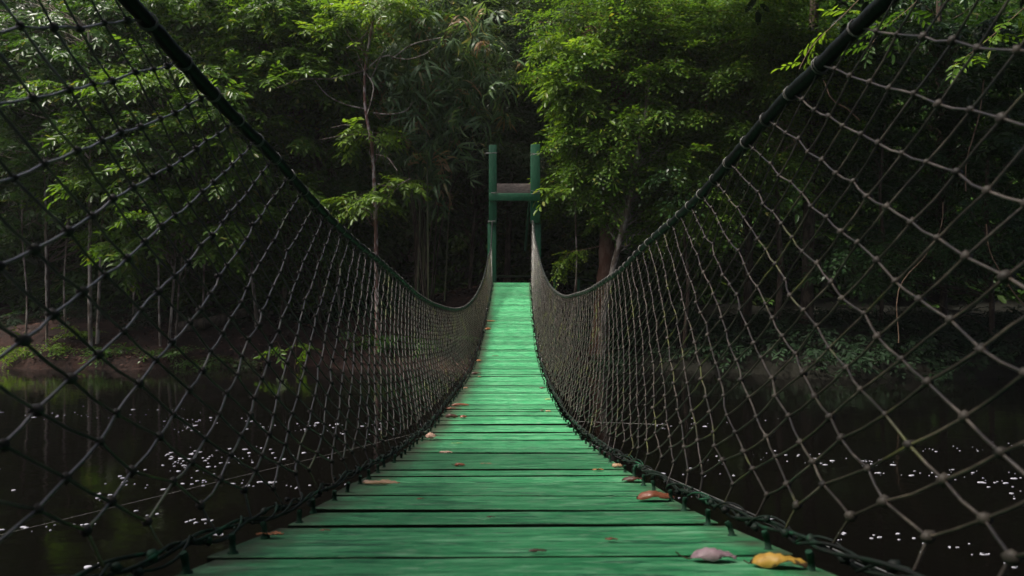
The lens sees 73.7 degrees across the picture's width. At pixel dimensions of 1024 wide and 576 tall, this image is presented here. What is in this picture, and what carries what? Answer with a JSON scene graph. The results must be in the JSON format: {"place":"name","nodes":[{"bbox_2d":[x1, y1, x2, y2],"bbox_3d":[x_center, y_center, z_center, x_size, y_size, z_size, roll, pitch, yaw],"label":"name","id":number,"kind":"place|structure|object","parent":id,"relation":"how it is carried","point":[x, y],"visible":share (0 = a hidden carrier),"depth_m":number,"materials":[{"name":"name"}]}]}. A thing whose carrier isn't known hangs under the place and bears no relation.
{"place":"outdoors","nodes":[
{"label":"outdoors","id":0,"kind":"place"},
{"bbox_2d":[0,365,1023,575],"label":"water","id":1,"kind":"structure","parent":0,"point":[43,550],"depth_m":11.07,"materials":[{"name":"black liquid"}]},
{"bbox_2d":[0,408,1021,568],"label":"river foam","id":2,"kind":"object","parent":1,"relation":"on","point":[88,566],"visible":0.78,"depth_m":9.65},
{"bbox_2d":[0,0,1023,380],"bbox_3d":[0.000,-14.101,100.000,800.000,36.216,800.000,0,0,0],"label":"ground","id":3,"kind":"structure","parent":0,"point":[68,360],"depth_m":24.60,"materials":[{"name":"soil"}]},
{"bbox_2d":[0,325,36,368],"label":"bank plant","id":4,"kind":"object","parent":3,"relation":"on","point":[22,352],"visible":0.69,"depth_m":23.02,"materials":[{"name":"green plant"}]},
{"bbox_2d":[0,119,104,347],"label":"slender tree","id":5,"kind":"object","parent":3,"relation":"on","point":[6,145],"visible":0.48,"depth_m":24.18,"materials":[{"name":"green plant"}]},
{"bbox_2d":[0,174,106,350],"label":"slender tree","id":6,"kind":"object","parent":3,"relation":"on","point":[31,212],"visible":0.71,"depth_m":24.09,"materials":[{"name":"green plant"}]},
{"bbox_2d":[22,337,85,359],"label":"bank plant","id":7,"kind":"object","parent":3,"relation":"on","point":[59,350],"visible":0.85,"depth_m":23.35,"materials":[{"name":"green plant"}]},
{"bbox_2d":[0,154,128,338],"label":"slender tree","id":8,"kind":"object","parent":3,"relation":"on","point":[22,158],"visible":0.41,"depth_m":24.40,"materials":[{"name":"green plant"}]},
{"bbox_2d":[52,324,86,339],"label":"bank plant","id":9,"kind":"object","parent":3,"relation":"on","point":[84,333],"visible":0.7,"depth_m":24.27,"materials":[{"name":"green plant"}]},
{"bbox_2d":[81,327,108,338],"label":"bank plant","id":10,"kind":"object","parent":3,"relation":"on","point":[94,334],"visible":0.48,"depth_m":24.72,"materials":[{"name":"green plant"}]},
{"bbox_2d":[78,342,136,367],"bbox_3d":[-13.632,2.277,23.203,1.770,0.877,1.906,0,0,32],"label":"bank plant","id":11,"kind":"object","parent":3,"relation":"on","point":[107,354],"visible":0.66,"depth_m":23.18,"materials":[{"name":"green plant"}]},
{"bbox_2d":[0,0,231,347],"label":"broadleaf tree","id":12,"kind":"object","parent":3,"relation":"on","point":[53,50],"visible":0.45,"depth_m":24.44,"materials":[{"name":"green plant"}]},
{"bbox_2d":[73,106,196,318],"bbox_3d":[-14.521,-2.939,27.373,4.035,8.923,5.047,0,0,40],"label":"slender tree","id":13,"kind":"object","parent":3,"relation":"on","point":[133,310],"visible":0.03,"depth_m":27.47,"materials":[{"name":"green plant"}]},
{"bbox_2d":[101,98,198,345],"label":"slender tree","id":14,"kind":"object","parent":3,"relation":"on","point":[160,150],"visible":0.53,"depth_m":23.26,"materials":[{"name":"green plant"}]},
{"bbox_2d":[0,0,334,308],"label":"broadleaf tree","id":15,"kind":"object","parent":3,"relation":"on","point":[20,115],"visible":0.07,"depth_m":28.68,"materials":[{"name":"green plant"}]},
{"bbox_2d":[134,345,204,367],"bbox_3d":[-11.717,2.366,23.225,2.720,0.876,1.716,0,0,35],"label":"bank plant","id":16,"kind":"object","parent":3,"relation":"on","point":[160,351],"visible":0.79,"depth_m":23.16,"materials":[{"name":"green plant"}]},
{"bbox_2d":[0,34,343,344],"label":"broadleaf tree","id":17,"kind":"object","parent":3,"relation":"on","point":[171,191],"visible":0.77,"depth_m":23.55,"materials":[{"name":"green plant"}]},
{"bbox_2d":[127,174,251,317],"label":"slender tree","id":18,"kind":"object","parent":3,"relation":"on","point":[205,256],"visible":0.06,"depth_m":27.52,"materials":[{"name":"green plant"}]},
{"bbox_2d":[169,354,234,369],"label":"bank plant","id":19,"kind":"object","parent":3,"relation":"on","point":[190,363],"visible":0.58,"depth_m":23.14,"materials":[{"name":"green plant"}]},
{"bbox_2d":[174,308,246,333],"bbox_3d":[-11.498,1.282,26.123,2.556,0.996,0.576,0,0,-28],"label":"fallen log","id":20,"kind":"object","parent":3,"relation":"on","point":[216,320],"visible":0.78,"depth_m":25.91,"materials":[{"name":"brown wood"}]},
{"bbox_2d":[195,349,268,368],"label":"bank plant","id":21,"kind":"object","parent":3,"relation":"on","point":[236,365],"visible":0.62,"depth_m":23.12,"materials":[{"name":"green plant"}]},
{"bbox_2d":[221,123,334,327],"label":"slender tree","id":22,"kind":"object","parent":3,"relation":"on","point":[253,288],"visible":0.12,"depth_m":26.12,"materials":[{"name":"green plant"}]},
{"bbox_2d":[103,0,456,322],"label":"broadleaf tree","id":23,"kind":"object","parent":3,"relation":"on","point":[250,34],"visible":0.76,"depth_m":24.42,"materials":[{"name":"green plant"}]},
{"bbox_2d":[253,342,321,368],"bbox_3d":[-7.423,2.432,22.810,1.988,1.368,1.597,0,0,0],"label":"bank plant","id":24,"kind":"object","parent":3,"relation":"on","point":[284,353],"visible":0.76,"depth_m":22.46,"materials":[{"name":"green plant"}]},
{"bbox_2d":[176,5,418,322],"bbox_3d":[-8.459,-4.998,27.439,9.966,13.270,6.858,0,0,0],"label":"leaved tree","id":25,"kind":"object","parent":3,"relation":"on","point":[353,179],"visible":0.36,"depth_m":26.60,"materials":[{"name":"green plant"}]},
{"bbox_2d":[0,278,614,364],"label":"leaf litter","id":26,"kind":"object","parent":3,"relation":"on","point":[350,318],"visible":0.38,"depth_m":25.59,"materials":[{"name":"brown plant"}]},
{"bbox_2d":[293,174,408,320],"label":"slender tree","id":27,"kind":"object","parent":3,"relation":"on","point":[338,296],"visible":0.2,"depth_m":28.42,"materials":[{"name":"green plant"}]},
{"bbox_2d":[278,0,442,353],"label":"sapling","id":28,"kind":"object","parent":3,"relation":"on","point":[373,15],"visible":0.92,"depth_m":23.34,"materials":[{"name":"green plant"}]},
{"bbox_2d":[339,332,397,353],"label":"bank plant","id":29,"kind":"object","parent":3,"relation":"on","point":[356,339],"visible":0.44,"depth_m":23.71,"materials":[{"name":"green plant"}]},
{"bbox_2d":[357,330,430,353],"bbox_3d":[-4.179,1.849,23.828,2.557,0.785,1.758,0,0,-16],"label":"bank plant","id":30,"kind":"object","parent":3,"relation":"on","point":[373,340],"visible":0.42,"depth_m":23.72,"materials":[{"name":"green plant"}]},
{"bbox_2d":[403,336,443,360],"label":"bank plant","id":31,"kind":"object","parent":3,"relation":"on","point":[422,346],"visible":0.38,"depth_m":23.40,"materials":[{"name":"green plant"}]},
{"bbox_2d":[326,0,537,313],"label":"bamboo clump","id":32,"kind":"object","parent":3,"relation":"on","point":[429,99],"visible":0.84,"depth_m":24.42,"materials":[{"name":"plant"}]},
{"bbox_2d":[424,333,479,350],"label":"bank plant","id":33,"kind":"object","parent":3,"relation":"on","point":[446,335],"visible":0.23,"depth_m":23.52,"materials":[{"name":"green plant"}]},
{"bbox_2d":[360,0,601,284],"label":"broadleaf tree","id":34,"kind":"object","parent":3,"relation":"on","point":[482,252],"visible":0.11,"depth_m":31.40,"materials":[{"name":"green plant"}]},
{"bbox_2d":[375,107,592,288],"bbox_3d":[-1.051,-3.649,28.256,9.591,7.753,6.516,0,0,0],"label":"leaved tree","id":35,"kind":"object","parent":3,"relation":"on","point":[503,175],"visible":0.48,"depth_m":27.79,"materials":[{"name":"green plant"}]},
{"bbox_2d":[382,0,607,281],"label":"leaved tree","id":36,"kind":"object","parent":3,"relation":"on","point":[529,130],"visible":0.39,"depth_m":28.41,"materials":[{"name":"green plant"}]},
{"bbox_2d":[0,0,1023,575],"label":"suspension bridge","id":37,"kind":"structure","parent":3,"relation":"on","point":[530,476],"depth_m":2.04,"materials":[{"name":"paint"}]},
{"bbox_2d":[1,436,402,534],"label":"stay wire","id":38,"kind":"object","parent":37,"relation":"attached to","point":[190,488],"visible":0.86,"depth_m":4.99,"materials":[{"name":"grey metal"}]},
{"bbox_2d":[256,530,283,534],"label":"fallen leaf","id":39,"kind":"object","parent":37,"relation":"on","point":[276,532],"visible":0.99,"depth_m":1.71,"materials":[{"name":"brown plant"}]},
{"bbox_2d":[363,479,399,484],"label":"fallen leaf","id":40,"kind":"object","parent":37,"relation":"on","point":[384,482],"visible":1,"depth_m":2.77,"materials":[{"name":"brown plant"}]},
{"bbox_2d":[425,432,436,438],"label":"fallen leaf","id":41,"kind":"object","parent":37,"relation":"on","point":[430,435],"visible":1,"depth_m":5.11,"materials":[{"name":"beige plant"}]},
{"bbox_2d":[445,414,457,417],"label":"fallen leaf","id":42,"kind":"object","parent":37,"relation":"on","point":[450,415],"visible":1,"depth_m":6.64,"materials":[{"name":"brown plant"}]},
{"bbox_2d":[451,403,468,405],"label":"fallen leaf","id":43,"kind":"object","parent":37,"relation":"on","point":[458,404],"visible":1,"depth_m":7.58,"materials":[{"name":"brown plant"}]},
{"bbox_2d":[528,548,546,551],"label":"fallen leaf","id":44,"kind":"object","parent":37,"relation":"on","point":[535,550],"visible":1,"depth_m":1.47,"materials":[{"name":"brown plant"}]},
{"bbox_2d":[612,463,621,467],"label":"fallen leaf","id":45,"kind":"object","parent":37,"relation":"on","point":[615,465],"visible":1,"depth_m":3.41,"materials":[{"name":"yellow plant"}]},
{"bbox_2d":[577,421,662,424],"bbox_3d":[0.994,1.240,6.270,0.848,0.023,0.004,0,0,18],"label":"stay wire","id":46,"kind":"object","parent":37,"relation":"attached to","point":[626,423],"visible":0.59,"depth_m":6.24,"materials":[{"name":"grey metal"}]},
{"bbox_2d":[622,476,641,481],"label":"fallen leaf","id":47,"kind":"object","parent":37,"relation":"on","point":[630,478],"visible":0.86,"depth_m":2.89,"materials":[{"name":"brown plant"}]},
{"bbox_2d":[636,490,673,499],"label":"fallen leaf","id":48,"kind":"object","parent":37,"relation":"on","point":[646,495],"visible":1,"depth_m":2.37,"materials":[{"name":"brown plant"}]},
{"bbox_2d":[675,547,736,561],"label":"fallen leaf","id":49,"kind":"object","parent":37,"relation":"on","point":[710,554],"visible":1,"depth_m":1.37,"materials":[{"name":"plant"}]},
{"bbox_2d":[591,444,889,573],"bbox_3d":[0.777,0.786,2.493,0.010,0.668,4.839,0,0,-6],"label":"stay wire","id":50,"kind":"object","parent":37,"relation":"attached to","point":[882,570],"visible":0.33,"depth_m":2.37,"materials":[{"name":"metal"}]},
{"bbox_2d":[743,552,807,567],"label":"fallen leaf","id":51,"kind":"object","parent":37,"relation":"on","point":[768,560],"visible":1,"depth_m":1.30,"materials":[{"name":"yellow plant"}]},
{"bbox_2d":[0,0,1023,321],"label":"background woods","id":52,"kind":"object","parent":3,"relation":"on","point":[554,244],"visible":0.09,"depth_m":32.62,"materials":[{"name":"green plant"}]},
{"bbox_2d":[0,277,1023,380],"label":"undergrowth","id":53,"kind":"object","parent":3,"relation":"on","point":[836,317],"visible":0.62,"depth_m":23.52,"materials":[{"name":"green plant"}]},
{"bbox_2d":[485,144,540,306],"bbox_3d":[0.046,-2.120,24.165,1.893,5.504,2.334,0,0,0],"label":"bridge portal","id":54,"kind":"object","parent":3,"relation":"on","point":[510,192],"visible":0.81,"depth_m":23.14,"materials":[{"name":"green paint"}]},
{"bbox_2d":[545,272,595,347],"bbox_3d":[2.148,0.834,24.496,2.196,2.813,0.108,0,0,-16],"label":"landing railing","id":55,"kind":"object","parent":3,"relation":"on","point":[571,277],"visible":0.3,"depth_m":24.45,"materials":[{"name":"brown wood"}]},
{"bbox_2d":[517,31,639,359],"bbox_3d":[2.238,-3.069,23.108,3.646,11.312,3.156,0,0,-22],"label":"sapling","id":56,"kind":"object","parent":3,"relation":"on","point":[542,55],"visible":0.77,"depth_m":22.85,"materials":[{"name":"green plant"}]},
{"bbox_2d":[609,330,649,346],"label":"bank plant","id":57,"kind":"object","parent":3,"relation":"on","point":[616,335],"visible":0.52,"depth_m":24.35,"materials":[{"name":"green plant"}]},
{"bbox_2d":[496,0,776,358],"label":"tree","id":58,"kind":"object","parent":3,"relation":"on","point":[620,36],"visible":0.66,"depth_m":23.18,"materials":[{"name":"green plant"}]},
{"bbox_2d":[549,246,599,289],"bbox_3d":[2.127,-0.667,23.070,1.733,1.513,1.082,0,0,0],"label":"overhanging branch","id":59,"kind":"object","parent":58,"relation":"attached to","point":[564,262],"visible":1,"depth_m":23.07,"materials":[{"name":"green plant"}]},
{"bbox_2d":[534,62,769,364],"bbox_3d":[4.685,-2.482,24.510,8.399,10.336,6.678,0,0,0],"label":"leaning tree","id":60,"kind":"object","parent":3,"relation":"on","point":[583,170],"visible":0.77,"depth_m":23.16,"materials":[{"name":"green plant"}]},
{"bbox_2d":[586,148,783,353],"bbox_3d":[5.542,-1.248,23.588,6.139,7.240,4.722,0,0,-13],"label":"slender tree","id":61,"kind":"object","parent":3,"relation":"on","point":[685,257],"visible":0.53,"depth_m":22.62,"materials":[{"name":"green plant"}]},
{"bbox_2d":[689,335,740,354],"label":"bank plant","id":62,"kind":"object","parent":3,"relation":"on","point":[708,345],"visible":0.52,"depth_m":22.80,"materials":[{"name":"green plant"}]},
{"bbox_2d":[607,0,906,327],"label":"vine clad tree","id":63,"kind":"object","parent":3,"relation":"on","point":[770,36],"visible":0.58,"depth_m":23.43,"materials":[{"name":"green plant"}]},
{"bbox_2d":[703,139,871,327],"bbox_3d":[9.878,-1.825,23.535,6.704,6.809,3.819,0,0,-16],"label":"slender tree","id":64,"kind":"object","parent":3,"relation":"on","point":[779,294],"visible":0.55,"depth_m":23.97,"materials":[{"name":"green plant"}]},
{"bbox_2d":[729,0,978,323],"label":"dark tree","id":65,"kind":"object","parent":3,"relation":"on","point":[807,296],"visible":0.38,"depth_m":24.41,"materials":[{"name":"green plant"}]},
{"bbox_2d":[694,0,1023,33],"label":"woods","id":66,"kind":"object","parent":3,"relation":"on","point":[839,3],"visible":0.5,"depth_m":22.64,"materials":[{"name":"green plant"}]},
{"bbox_2d":[823,80,859,120],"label":"hanging vine","id":67,"kind":"object","parent":66,"relation":"hanging from","point":[839,104],"visible":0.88,"depth_m":16.01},
{"bbox_2d":[896,204,942,342],"bbox_3d":[11.347,-0.423,18.988,1.318,3.902,0.043,0,0,0],"label":"hanging vine","id":68,"kind":"object","parent":66,"relation":"hanging from","point":[910,271],"visible":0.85,"depth_m":18.98,"materials":[{"name":"brown plant"}]},
{"bbox_2d":[965,80,984,190],"bbox_3d":[13.561,-4.467,20.014,0.570,3.263,0.057,0,0,0],"label":"hanging vine","id":69,"kind":"object","parent":66,"relation":"hanging from","point":[973,134],"visible":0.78,"depth_m":20.00,"materials":[{"name":"brown plant"}]},
{"bbox_2d":[986,224,1023,304],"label":"hanging vine","id":70,"kind":"object","parent":66,"relation":"hanging from","point":[997,266],"visible":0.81,"depth_m":17.02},
{"bbox_2d":[762,160,1023,334],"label":"dark tree","id":71,"kind":"object","parent":3,"relation":"on","point":[971,269],"visible":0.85,"depth_m":22.68,"materials":[{"name":"green plant"}]},
{"bbox_2d":[763,0,1023,327],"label":"dark tree","id":72,"kind":"object","parent":3,"relation":"on","point":[1009,142],"visible":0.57,"depth_m":24.10,"materials":[{"name":"green plant"}]},
{"bbox_2d":[801,117,990,327],"bbox_3d":[13.266,-2.160,24.723,5.974,7.364,5.226,0,0,0],"label":"slender tree","id":73,"kind":"object","parent":3,"relation":"on","point":[880,166],"visible":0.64,"depth_m":23.78,"materials":[{"name":"green plant"}]},
{"bbox_2d":[771,0,886,72],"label":"overhanging branch","id":74,"kind":"object","parent":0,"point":[821,38],"visible":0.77,"depth_m":8.97,"materials":[{"name":"green plant"}]},
{"bbox_2d":[841,3,932,67],"bbox_3d":[5.513,-3.859,10.059,1.492,1.354,0.480,0,0,-14],"label":"overhanging branch","id":75,"kind":"object","parent":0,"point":[886,40],"visible":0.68,"depth_m":10.03,"materials":[{"name":"green plant"}]},
{"bbox_2d":[945,8,1023,83],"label":"overhanging branch","id":76,"kind":"object","parent":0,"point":[995,40],"visible":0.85,"depth_m":9.40,"materials":[{"name":"green plant"}]}
]}

